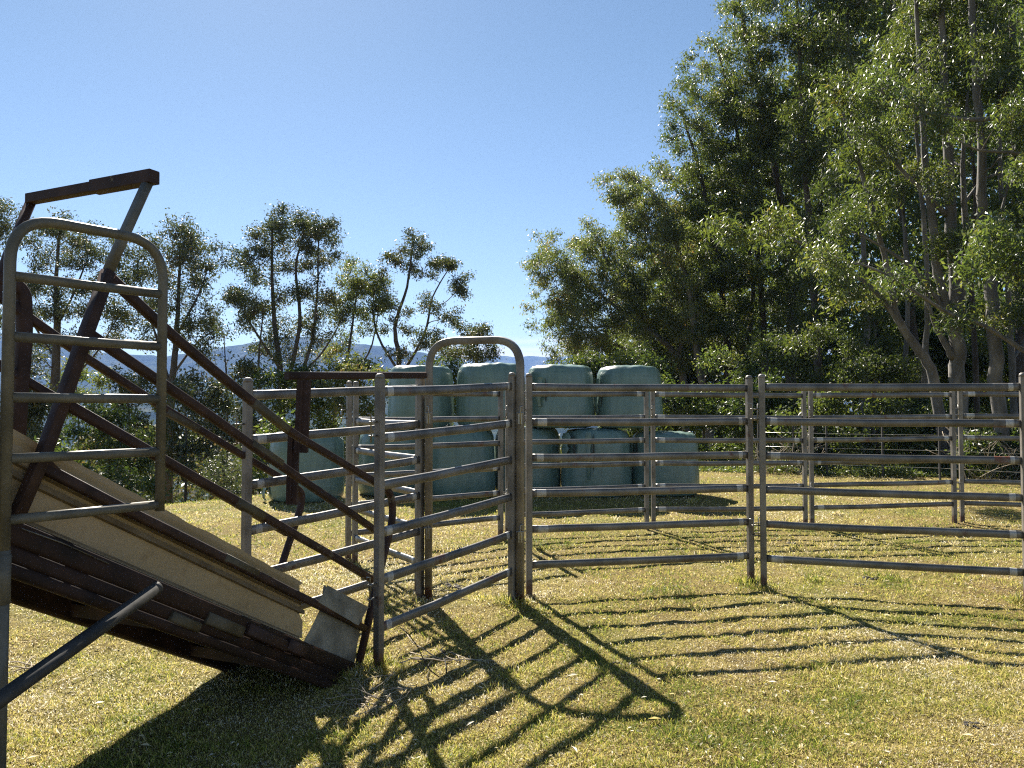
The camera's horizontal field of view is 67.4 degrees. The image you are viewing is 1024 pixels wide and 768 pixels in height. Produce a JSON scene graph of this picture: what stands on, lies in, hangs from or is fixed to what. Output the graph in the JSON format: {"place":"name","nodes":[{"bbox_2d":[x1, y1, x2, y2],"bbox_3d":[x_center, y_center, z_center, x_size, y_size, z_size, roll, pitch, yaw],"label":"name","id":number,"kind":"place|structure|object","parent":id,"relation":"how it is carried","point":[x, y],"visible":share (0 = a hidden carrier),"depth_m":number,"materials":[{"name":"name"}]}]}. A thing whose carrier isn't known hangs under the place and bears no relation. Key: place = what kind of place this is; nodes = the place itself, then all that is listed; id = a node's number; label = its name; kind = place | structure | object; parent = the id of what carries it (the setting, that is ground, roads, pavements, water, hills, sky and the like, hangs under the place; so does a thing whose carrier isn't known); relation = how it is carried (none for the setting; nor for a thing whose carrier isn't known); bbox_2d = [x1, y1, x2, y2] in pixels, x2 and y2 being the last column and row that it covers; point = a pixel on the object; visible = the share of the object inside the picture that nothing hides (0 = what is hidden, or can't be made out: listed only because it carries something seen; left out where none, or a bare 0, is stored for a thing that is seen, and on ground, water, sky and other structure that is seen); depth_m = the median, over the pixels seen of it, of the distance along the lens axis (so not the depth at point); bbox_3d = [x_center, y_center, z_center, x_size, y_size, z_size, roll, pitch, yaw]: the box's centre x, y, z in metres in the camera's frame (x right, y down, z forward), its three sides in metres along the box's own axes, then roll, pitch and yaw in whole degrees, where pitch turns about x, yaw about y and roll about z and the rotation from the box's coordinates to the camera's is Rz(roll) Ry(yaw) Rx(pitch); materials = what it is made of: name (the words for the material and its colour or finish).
{"place":"outdoors","nodes":[
{"label":"outdoors","id":0,"kind":"place"},
{"bbox_2d":[0,333,525,390],"bbox_3d":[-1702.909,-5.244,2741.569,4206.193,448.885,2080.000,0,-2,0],"label":"hills","id":1,"kind":"structure","parent":0,"point":[150,361],"depth_m":2850.84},
{"bbox_2d":[0,382,597,501],"bbox_3d":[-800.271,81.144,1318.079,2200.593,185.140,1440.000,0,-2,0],"label":"hills","id":2,"kind":"structure","parent":0,"point":[148,408],"depth_m":1271.19,"materials":[{"name":"green plant"}]},
{"bbox_2d":[0,0,1017,356],"label":"sky","id":3,"kind":"structure","parent":0,"point":[470,125],"materials":[{"name":"blue"}]},
{"bbox_2d":[6,434,1023,767],"bbox_3d":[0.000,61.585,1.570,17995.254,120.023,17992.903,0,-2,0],"label":"ground","id":4,"kind":"structure","parent":0,"point":[574,576],"depth_m":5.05,"materials":[{"name":"green plant"}]},
{"bbox_2d":[0,195,22,338],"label":"gum tree","id":5,"kind":"object","parent":4,"relation":"on","point":[5,226],"visible":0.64,"depth_m":26.91,"materials":[{"name":"green plant"}]},
{"bbox_2d":[8,656,42,672],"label":"dead twigs","id":6,"kind":"object","parent":4,"relation":"on","point":[31,665],"visible":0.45,"depth_m":4.68,"materials":[{"name":"beige wood"}]},
{"bbox_2d":[0,378,79,447],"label":"shrub","id":7,"kind":"object","parent":4,"relation":"on","point":[37,412],"visible":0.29,"depth_m":20.29,"materials":[{"name":"green plant"}]},
{"bbox_2d":[3,206,145,448],"bbox_3d":[-14.902,0.042,26.014,5.392,12.059,3.210,0,-2,0],"label":"gum tree","id":8,"kind":"object","parent":4,"relation":"on","point":[58,315],"visible":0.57,"depth_m":25.96,"materials":[{"name":"green plant"}]},
{"bbox_2d":[42,356,111,450],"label":"sapling","id":9,"kind":"object","parent":4,"relation":"on","point":[96,379],"visible":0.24,"depth_m":29.09,"materials":[{"name":"green plant"}]},
{"bbox_2d":[0,217,167,767],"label":"rail gate","id":10,"kind":"structure","parent":4,"relation":"on","point":[9,397],"depth_m":2.73,"materials":[{"name":"grey metal"}]},
{"bbox_2d":[33,430,178,502],"bbox_3d":[-9.562,2.159,18.061,3.447,2.211,2.473,1,-2,-15],"label":"shrub","id":11,"kind":"object","parent":4,"relation":"on","point":[148,486],"visible":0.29,"depth_m":17.80,"materials":[{"name":"green plant"}]},
{"bbox_2d":[57,393,167,480],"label":"shrub","id":12,"kind":"object","parent":4,"relation":"on","point":[98,435],"visible":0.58,"depth_m":19.81,"materials":[{"name":"green plant"}]},
{"bbox_2d":[103,363,173,476],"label":"sapling","id":13,"kind":"object","parent":4,"relation":"on","point":[141,380],"visible":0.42,"depth_m":22.84,"materials":[{"name":"green plant"}]},
{"bbox_2d":[115,207,242,503],"bbox_3d":[-11.496,0.144,26.181,5.002,11.863,3.781,0,-2,0],"label":"gum tree","id":14,"kind":"object","parent":4,"relation":"on","point":[189,253],"visible":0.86,"depth_m":25.80,"materials":[{"name":"green plant"}]},
{"bbox_2d":[148,366,213,501],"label":"sapling","id":15,"kind":"object","parent":4,"relation":"on","point":[183,380],"visible":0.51,"depth_m":20.89,"materials":[{"name":"green plant"}]},
{"bbox_2d":[0,168,395,708],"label":"loading ramp","id":16,"kind":"structure","parent":4,"relation":"on","point":[166,581],"depth_m":3.49,"materials":[{"name":"brown metal"}]},
{"bbox_2d":[166,374,263,500],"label":"sapling","id":17,"kind":"object","parent":4,"relation":"on","point":[210,399],"visible":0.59,"depth_m":21.17,"materials":[{"name":"green plant"}]},
{"bbox_2d":[198,318,239,488],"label":"sapling","id":18,"kind":"object","parent":4,"relation":"on","point":[221,333],"visible":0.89,"depth_m":23.72,"materials":[{"name":"green plant"}]},
{"bbox_2d":[188,440,258,500],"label":"shrub","id":19,"kind":"object","parent":4,"relation":"on","point":[219,466],"visible":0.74,"depth_m":16.80,"materials":[{"name":"green plant"}]},
{"bbox_2d":[220,353,268,494],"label":"sapling","id":20,"kind":"object","parent":4,"relation":"on","point":[243,369],"visible":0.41,"depth_m":24.99,"materials":[{"name":"green plant"}]},
{"bbox_2d":[215,199,352,433],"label":"gum tree","id":21,"kind":"object","parent":4,"relation":"on","point":[239,300],"visible":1,"depth_m":26.99,"materials":[{"name":"green plant"}]},
{"bbox_2d":[237,357,345,479],"bbox_3d":[-7.048,2.275,23.985,4.664,6.164,2.771,-1,-2,25],"label":"shrub","id":22,"kind":"object","parent":4,"relation":"on","point":[286,405],"visible":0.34,"depth_m":23.44,"materials":[{"name":"green plant"}]},
{"bbox_2d":[28,419,561,503],"bbox_3d":[-26.761,7.418,46.788,65.672,11.383,26.772,0,-2,0],"label":"valley wood","id":23,"kind":"object","parent":4,"relation":"on","point":[178,493],"depth_m":37.40,"materials":[{"name":"green plant"}]},
{"bbox_2d":[238,409,359,495],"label":"shrub","id":24,"kind":"object","parent":4,"relation":"on","point":[270,428],"visible":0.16,"depth_m":18.25,"materials":[{"name":"green plant"}]},
{"bbox_2d":[262,432,344,501],"bbox_3d":[-3.457,1.349,12.859,1.286,1.161,1.246,0,-2,0],"label":"silage bale","id":25,"kind":"object","parent":4,"relation":"on","point":[311,461],"visible":0.39,"depth_m":12.39,"materials":[{"name":"teal plastic"}]},
{"bbox_2d":[232,377,424,608],"bbox_3d":[-1.236,0.872,5.512,0.057,1.936,1.778,-1,-2,35],"label":"yard panel","id":26,"kind":"object","parent":4,"relation":"on","point":[248,528],"visible":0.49,"depth_m":5.42,"materials":[{"name":"metal"}]},
{"bbox_2d":[312,348,390,459],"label":"bush","id":27,"kind":"object","parent":4,"relation":"on","point":[357,365],"visible":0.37,"depth_m":22.80,"materials":[{"name":"green plant"}]},
{"bbox_2d":[314,251,397,427],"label":"gum tree","id":28,"kind":"object","parent":4,"relation":"on","point":[356,285],"visible":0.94,"depth_m":27.90,"materials":[{"name":"green plant"}]},
{"bbox_2d":[311,672,416,718],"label":"dead twigs","id":29,"kind":"object","parent":4,"relation":"on","point":[367,698],"visible":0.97,"depth_m":4.13,"materials":[{"name":"beige wood"}]},
{"bbox_2d":[352,379,416,592],"bbox_3d":[-1.170,0.886,7.030,0.058,1.866,1.495,1,-2,-33],"label":"yard panel","id":30,"kind":"object","parent":4,"relation":"on","point":[356,452],"visible":0.41,"depth_m":7.36,"materials":[{"name":"metal"}]},
{"bbox_2d":[358,429,414,496],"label":"silage bale","id":31,"kind":"object","parent":4,"relation":"on","point":[367,490],"visible":0.18,"depth_m":13.17},
{"bbox_2d":[388,365,453,427],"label":"silage bale","id":32,"kind":"object","parent":31,"relation":"on","point":[401,406],"visible":0.52,"depth_m":13.31},
{"bbox_2d":[363,353,467,415],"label":"bush","id":33,"kind":"object","parent":4,"relation":"on","point":[451,366],"visible":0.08,"depth_m":22.31,"materials":[{"name":"green plant"}]},
{"bbox_2d":[363,227,474,366],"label":"gum tree","id":34,"kind":"object","parent":4,"relation":"on","point":[437,263],"visible":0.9,"depth_m":27.92,"materials":[{"name":"green plant"}]},
{"bbox_2d":[339,381,507,558],"bbox_3d":[-0.898,0.917,8.400,2.135,1.863,0.057,1,-2,-37],"label":"yard panel","id":35,"kind":"object","parent":4,"relation":"on","point":[348,488],"visible":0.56,"depth_m":8.54,"materials":[{"name":"metal"}]},
{"bbox_2d":[400,627,460,680],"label":"fallen branch","id":36,"kind":"object","parent":4,"relation":"on","point":[431,661],"visible":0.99,"depth_m":4.45,"materials":[{"name":"black wood"}]},
{"bbox_2d":[405,577,468,599],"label":"dead twigs","id":37,"kind":"object","parent":4,"relation":"on","point":[444,588],"visible":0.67,"depth_m":6.38,"materials":[{"name":"black wood"}]},
{"bbox_2d":[366,372,515,667],"bbox_3d":[-0.427,0.851,5.316,0.058,1.929,1.680,-1,-2,32],"label":"yard panel","id":38,"kind":"object","parent":4,"relation":"on","point":[381,529],"visible":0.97,"depth_m":5.10,"materials":[{"name":"metal"}]},
{"bbox_2d":[399,634,494,663],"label":"fallen branch","id":39,"kind":"object","parent":4,"relation":"on","point":[420,658],"visible":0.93,"depth_m":4.74,"materials":[{"name":"beige wood"}]},
{"bbox_2d":[445,583,461,589],"bbox_3d":[-0.492,1.723,6.553,0.125,0.030,0.216,1,-2,-30],"label":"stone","id":40,"kind":"object","parent":4,"relation":"on","point":[456,585],"visible":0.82,"depth_m":6.55,"materials":[{"name":"grey stone"}]},
{"bbox_2d":[433,430,495,498],"bbox_3d":[-0.901,1.354,13.460,1.234,1.202,1.238,0,-2,0],"label":"silage bale","id":41,"kind":"object","parent":4,"relation":"on","point":[444,458],"visible":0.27,"depth_m":12.92},
{"bbox_2d":[456,362,524,424],"bbox_3d":[-0.370,0.195,13.653,1.240,1.154,1.230,0,-2,0],"label":"silage bale","id":42,"kind":"object","parent":41,"relation":"on","point":[482,373],"visible":0.47,"depth_m":13.13},
{"bbox_2d":[430,318,504,366],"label":"gum tree","id":43,"kind":"object","parent":4,"relation":"on","point":[477,355],"visible":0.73,"depth_m":28.59,"materials":[{"name":"green plant"}]},
{"bbox_2d":[424,336,524,599],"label":"gate arch","id":44,"kind":"structure","parent":4,"relation":"on","point":[513,346],"depth_m":6.03,"materials":[{"name":"metal"}]},
{"bbox_2d":[284,372,426,504],"bbox_3d":[-1.038,0.345,5.561,0.189,0.922,1.371,-1,-2,35],"label":"brace bar","id":45,"kind":"object","parent":44,"relation":"attached to","point":[295,448],"visible":0.84,"depth_m":5.03,"materials":[{"name":"brown metal"}]},
{"bbox_2d":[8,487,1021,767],"bbox_3d":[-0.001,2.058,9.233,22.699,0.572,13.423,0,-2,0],"label":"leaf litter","id":46,"kind":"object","parent":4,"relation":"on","point":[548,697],"visible":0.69,"depth_m":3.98,"materials":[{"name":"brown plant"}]},
{"bbox_2d":[494,427,560,492],"bbox_3d":[0.275,1.353,13.862,1.259,1.186,1.231,0,-2,0],"label":"silage bale","id":47,"kind":"object","parent":4,"relation":"on","point":[546,477],"visible":0.28,"depth_m":13.40},
{"bbox_2d":[528,364,594,427],"bbox_3d":[0.861,0.213,13.752,1.225,1.133,1.230,0,-2,0],"label":"silage bale","id":48,"kind":"object","parent":47,"relation":"on","point":[563,374],"visible":0.69,"depth_m":13.23,"materials":[{"name":"teal plastic"}]},
{"bbox_2d":[503,390,654,531],"bbox_3d":[0.811,0.940,9.350,2.009,1.867,0.058,0,-2,-15],"label":"yard panel","id":49,"kind":"object","parent":4,"relation":"on","point":[645,464],"visible":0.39,"depth_m":9.38,"materials":[{"name":"metal"}]},
{"bbox_2d":[561,427,631,497],"bbox_3d":[1.483,1.364,13.537,1.253,1.188,1.292,0,-2,0],"label":"silage bale","id":50,"kind":"object","parent":4,"relation":"on","point":[593,476],"visible":0.66,"depth_m":13.06,"materials":[{"name":"teal plastic"}]},
{"bbox_2d":[594,365,662,428],"bbox_3d":[2.061,0.225,13.751,1.233,1.120,1.176,0,-2,0],"label":"silage bale","id":51,"kind":"object","parent":50,"relation":"on","point":[629,374],"visible":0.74,"depth_m":13.28,"materials":[{"name":"teal plastic"}]},
{"bbox_2d":[519,208,682,430],"bbox_3d":[4.049,-1.356,34.149,7.785,12.311,6.300,0,-2,0],"label":"forest tree","id":52,"kind":"object","parent":4,"relation":"on","point":[591,252],"visible":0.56,"depth_m":33.06,"materials":[{"name":"green plant"}]},
{"bbox_2d":[512,200,705,431],"bbox_3d":[4.514,-1.732,33.135,8.997,12.409,6.377,0,-2,0],"label":"forest tree","id":53,"kind":"object","parent":4,"relation":"on","point":[619,319],"visible":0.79,"depth_m":31.94,"materials":[{"name":"green plant"}]},
{"bbox_2d":[545,340,676,429],"bbox_3d":[3.030,0.731,26.993,5.421,4.587,3.192,0,-2,0],"label":"bush","id":54,"kind":"object","parent":4,"relation":"on","point":[595,363],"visible":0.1,"depth_m":26.81,"materials":[{"name":"green plant"}]},
{"bbox_2d":[525,373,759,596],"bbox_3d":[1.095,0.848,6.426,2.176,1.862,0.058,0,-2,-12],"label":"yard panel","id":55,"kind":"object","parent":4,"relation":"on","point":[530,458],"visible":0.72,"depth_m":6.41,"materials":[{"name":"metal"}]},
{"bbox_2d":[587,152,727,451],"bbox_3d":[6.106,-2.918,31.262,6.253,13.428,6.023,0,-2,0],"label":"forest tree","id":56,"kind":"object","parent":4,"relation":"on","point":[673,233],"visible":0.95,"depth_m":30.22,"materials":[{"name":"green plant"}]},
{"bbox_2d":[629,431,699,496],"bbox_3d":[2.678,1.393,13.666,1.281,1.126,1.230,0,-2,0],"label":"silage bale","id":57,"kind":"object","parent":4,"relation":"on","point":[677,474],"visible":0.59,"depth_m":13.15,"materials":[{"name":"teal plastic"}]},
{"bbox_2d":[649,372,756,460],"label":"bush","id":58,"kind":"object","parent":4,"relation":"on","point":[672,405],"visible":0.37,"depth_m":21.45,"materials":[{"name":"green plant"}]},
{"bbox_2d":[655,78,769,449],"bbox_3d":[8.400,-4.355,31.800,4.808,16.626,6.805,-1,-2,19],"label":"forest tree","id":59,"kind":"object","parent":4,"relation":"on","point":[728,271],"visible":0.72,"depth_m":30.66,"materials":[{"name":"green plant"}]},
{"bbox_2d":[669,31,791,449],"bbox_3d":[9.072,-5.515,31.087,5.565,18.550,6.331,0,-2,0],"label":"forest tree","id":60,"kind":"object","parent":4,"relation":"on","point":[744,162],"visible":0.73,"depth_m":30.07,"materials":[{"name":"green plant"}]},
{"bbox_2d":[650,391,812,522],"bbox_3d":[2.756,0.957,9.724,2.204,1.874,0.056,0,-2,-6],"label":"yard panel","id":61,"kind":"object","parent":4,"relation":"on","point":[802,440],"visible":0.73,"depth_m":9.70,"materials":[{"name":"metal"}]},
{"bbox_2d":[595,294,886,451],"bbox_3d":[11.003,0.510,35.953,14.726,9.896,4.355,0,-2,0],"label":"bush","id":62,"kind":"object","parent":4,"relation":"on","point":[691,378],"visible":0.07,"depth_m":35.45,"materials":[{"name":"green plant"}]},
{"bbox_2d":[689,328,814,447],"bbox_3d":[6.799,0.330,22.087,3.668,3.981,2.363,0,-2,0],"label":"bush","id":63,"kind":"object","parent":4,"relation":"on","point":[747,370],"visible":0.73,"depth_m":21.90,"materials":[{"name":"green plant"}]},
{"bbox_2d":[696,365,807,460],"bbox_3d":[6.575,1.153,21.012,3.280,3.304,2.737,0,-2,0],"label":"bush","id":64,"kind":"object","parent":4,"relation":"on","point":[769,402],"visible":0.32,"depth_m":20.61,"materials":[{"name":"green plant"}]},
{"bbox_2d":[710,0,856,437],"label":"forest tree","id":65,"kind":"object","parent":4,"relation":"on","point":[759,114],"visible":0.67,"depth_m":29.19,"materials":[{"name":"green plant"}]},
{"bbox_2d":[753,426,843,474],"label":"dead shrub","id":66,"kind":"object","parent":4,"relation":"on","point":[780,450],"visible":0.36,"depth_m":17.85,"materials":[{"name":"plant"}]},
{"bbox_2d":[745,0,857,453],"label":"forest tree","id":67,"kind":"object","parent":4,"relation":"on","point":[804,47],"visible":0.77,"depth_m":26.39,"materials":[{"name":"green plant"}]},
{"bbox_2d":[598,0,1023,457],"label":"wood","id":68,"kind":"object","parent":4,"relation":"on","point":[870,247],"visible":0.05,"depth_m":40.58,"materials":[{"name":"green plant"}]},
{"bbox_2d":[685,63,948,467],"bbox_3d":[7.257,-2.471,18.482,7.695,9.367,4.296,2,-2,-40],"label":"forest tree","id":69,"kind":"object","parent":4,"relation":"on","point":[727,234],"visible":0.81,"depth_m":18.24,"materials":[{"name":"green plant"}]},
{"bbox_2d":[765,391,872,453],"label":"bush","id":70,"kind":"object","parent":4,"relation":"on","point":[820,403],"visible":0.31,"depth_m":18.83,"materials":[{"name":"green plant"}]},
{"bbox_2d":[763,315,882,428],"bbox_3d":[8.881,0.212,21.596,3.450,4.206,2.408,0,-2,0],"label":"bush","id":71,"kind":"object","parent":4,"relation":"on","point":[810,338],"visible":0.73,"depth_m":21.56,"materials":[{"name":"green plant"}]},
{"bbox_2d":[805,0,903,453],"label":"forest tree","id":72,"kind":"object","parent":4,"relation":"on","point":[841,22],"visible":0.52,"depth_m":23.89,"materials":[{"name":"green plant"}]},
{"bbox_2d":[699,454,1019,477],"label":"undergrowth","id":73,"kind":"object","parent":4,"relation":"on","point":[900,470],"visible":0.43,"depth_m":17.61,"materials":[{"name":"green plant"}]},
{"bbox_2d":[825,346,939,430],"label":"bush","id":74,"kind":"object","parent":4,"relation":"on","point":[858,370],"visible":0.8,"depth_m":20.22,"materials":[{"name":"green plant"}]},
{"bbox_2d":[828,391,937,464],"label":"bush","id":75,"kind":"object","parent":4,"relation":"on","point":[881,406],"visible":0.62,"depth_m":18.65,"materials":[{"name":"green plant"}]},
{"bbox_2d":[807,391,960,522],"bbox_3d":[4.834,0.962,9.999,2.207,1.876,0.057,0,-2,-7],"label":"yard panel","id":76,"kind":"object","parent":4,"relation":"on","point":[951,438],"visible":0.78,"depth_m":9.98,"materials":[{"name":"metal"}]},
{"bbox_2d":[748,372,1023,601],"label":"yard panel","id":77,"kind":"object","parent":4,"relation":"on","point":[764,455],"visible":1,"depth_m":6.22,"materials":[{"name":"metal"}]},
{"bbox_2d":[757,421,1020,479],"bbox_3d":[8.602,1.444,16.451,6.612,1.265,0.525,-1,-2,38],"label":"wire fence","id":78,"kind":"object","parent":4,"relation":"on","point":[882,449],"visible":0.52,"depth_m":16.97,"materials":[{"name":"grey metal"}]},
{"bbox_2d":[855,0,928,444],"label":"forest tree","id":79,"kind":"object","parent":4,"relation":"on","point":[901,144],"visible":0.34,"depth_m":21.47,"materials":[{"name":"green plant"}]},
{"bbox_2d":[850,0,935,399],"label":"forest tree","id":80,"kind":"object","parent":4,"relation":"on","point":[897,248],"visible":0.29,"depth_m":25.82,"materials":[{"name":"green plant"}]},
{"bbox_2d":[786,0,1023,352],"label":"forest tree","id":81,"kind":"object","parent":4,"relation":"on","point":[870,81],"visible":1,"depth_m":14.96,"materials":[{"name":"green plant"}]},
{"bbox_2d":[873,0,948,401],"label":"forest tree","id":82,"kind":"object","parent":4,"relation":"on","point":[922,216],"visible":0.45,"depth_m":20.10,"materials":[{"name":"green plant"}]},
{"bbox_2d":[811,0,1014,470],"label":"forest tree","id":83,"kind":"object","parent":4,"relation":"on","point":[944,243],"visible":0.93,"depth_m":18.03,"materials":[{"name":"green plant"}]},
{"bbox_2d":[843,272,1014,418],"bbox_3d":[16.220,-0.632,26.972,9.342,6.816,3.545,0,-2,0],"label":"bush","id":84,"kind":"object","parent":4,"relation":"on","point":[938,355],"visible":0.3,"depth_m":26.50,"materials":[{"name":"green plant"}]},
{"bbox_2d":[890,391,992,467],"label":"bush","id":85,"kind":"object","parent":4,"relation":"on","point":[918,408],"visible":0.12,"depth_m":19.23,"materials":[{"name":"green plant"}]},
{"bbox_2d":[925,418,1020,479],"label":"dead shrub","id":86,"kind":"object","parent":4,"relation":"on","point":[1013,451],"visible":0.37,"depth_m":16.36,"materials":[{"name":"plant"}]},
{"bbox_2d":[929,0,1019,434],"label":"forest tree","id":87,"kind":"object","parent":4,"relation":"on","point":[974,344],"visible":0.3,"depth_m":20.08,"materials":[{"name":"green plant"}]},
{"bbox_2d":[940,207,1023,299],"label":"tree","id":88,"kind":"object","parent":4,"relation":"on","point":[992,244],"visible":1,"depth_m":13.15,"materials":[{"name":"green plant"}]},
{"bbox_2d":[944,419,1020,479],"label":"bush","id":89,"kind":"object","parent":4,"relation":"on","point":[973,450],"visible":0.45,"depth_m":16.64,"materials":[{"name":"green plant"}]},
{"bbox_2d":[949,0,1023,477],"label":"forest tree","id":90,"kind":"object","parent":4,"relation":"on","point":[994,318],"visible":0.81,"depth_m":16.90,"materials":[{"name":"green plant"}]},
{"bbox_2d":[955,391,1020,521],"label":"yard panel","id":91,"kind":"object","parent":4,"relation":"on","point":[963,481],"visible":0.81,"depth_m":10.12,"materials":[{"name":"metal"}]},
{"bbox_2d":[963,0,1023,443],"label":"forest tree","id":92,"kind":"object","parent":4,"relation":"on","point":[1001,6],"visible":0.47,"depth_m":19.48,"materials":[{"name":"green plant"}]},
{"bbox_2d":[977,0,1023,419],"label":"forest tree","id":93,"kind":"object","parent":4,"relation":"on","point":[1019,340],"visible":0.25,"depth_m":22.93,"materials":[{"name":"green plant"}]},
{"bbox_2d":[451,352,1008,431],"bbox_3d":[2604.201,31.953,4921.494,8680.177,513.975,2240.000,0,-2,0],"label":"hills","id":94,"kind":"structure","parent":0,"point":[530,362],"depth_m":5114.82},
{"bbox_2d":[862,576,878,579],"bbox_3d":[3.212,1.729,6.852,0.159,0.021,0.126,0,-2,0],"label":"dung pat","id":95,"kind":"object","parent":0,"point":[872,578],"visible":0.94,"depth_m":6.82,"materials":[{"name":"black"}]},
{"bbox_2d":[963,721,979,728],"bbox_3d":[2.212,1.635,3.695,0.078,0.014,0.087,-1,-2,33],"label":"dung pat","id":96,"kind":"object","parent":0,"point":[974,725],"visible":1,"depth_m":3.69,"materials":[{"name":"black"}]}
]}

